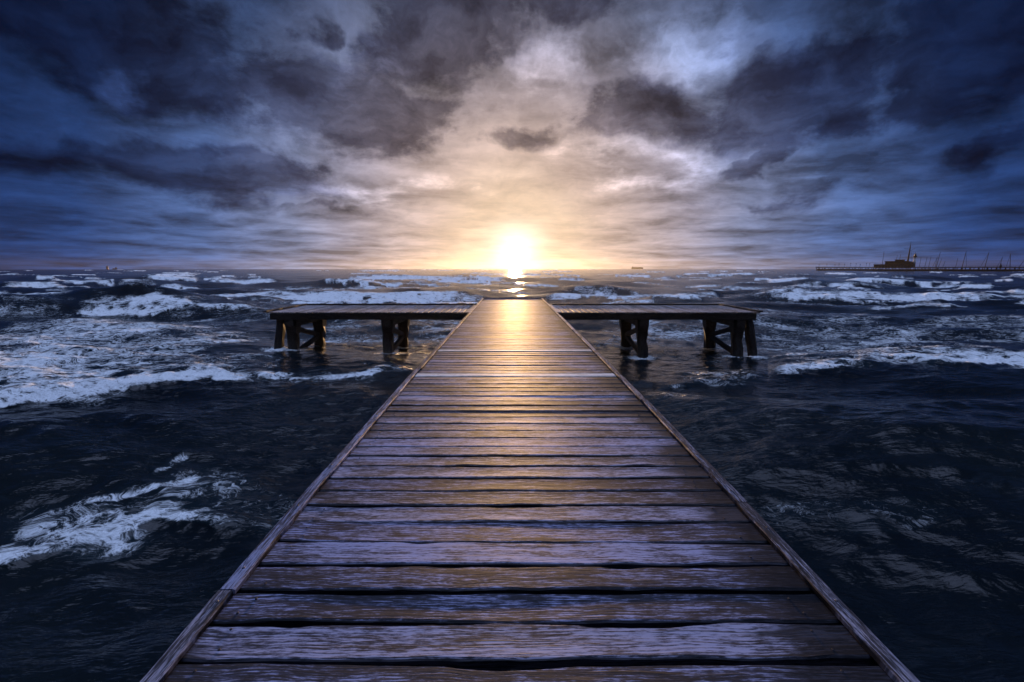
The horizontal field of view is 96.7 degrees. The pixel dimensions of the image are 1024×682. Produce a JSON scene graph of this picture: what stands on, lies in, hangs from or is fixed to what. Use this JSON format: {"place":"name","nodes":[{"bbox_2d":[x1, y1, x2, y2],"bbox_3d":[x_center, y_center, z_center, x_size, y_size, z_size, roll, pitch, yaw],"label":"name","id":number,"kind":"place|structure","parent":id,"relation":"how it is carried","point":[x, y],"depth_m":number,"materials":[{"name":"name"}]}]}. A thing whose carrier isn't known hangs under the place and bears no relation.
{"place":"outdoors","nodes":[
{"label":"outdoors","id":0,"kind":"place"},
{"bbox_2d":[0,269,1023,681],"bbox_3d":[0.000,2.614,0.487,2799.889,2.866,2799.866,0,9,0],"label":"sea","id":1,"kind":"structure","parent":0,"point":[174,443],"depth_m":8.62,"materials":[{"name":"liquid"}]},
{"bbox_2d":[139,298,919,681],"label":"wooden pier","id":2,"kind":"structure","parent":1,"relation":"in","point":[519,490],"depth_m":2.45,"materials":[{"name":"brown wood"}]},
{"bbox_2d":[816,266,1023,270],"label":"harbour pier","id":3,"kind":"structure","parent":1,"relation":"in","point":[929,269],"depth_m":472.30,"materials":[{"name":"black"}]},
{"bbox_2d":[873,259,913,267],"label":"pier pavilion","id":4,"kind":"structure","parent":3,"relation":"on","point":[902,263],"depth_m":490.50,"materials":[{"name":"brown"}]},
{"bbox_2d":[913,253,916,266],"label":"light tower","id":5,"kind":"structure","parent":3,"relation":"on","point":[914,259],"depth_m":483.45,"materials":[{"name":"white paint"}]},
{"bbox_2d":[0,0,1023,269],"label":"sky","id":6,"kind":"structure","parent":0,"point":[135,134],"materials":[{"name":"blue"}]}
]}

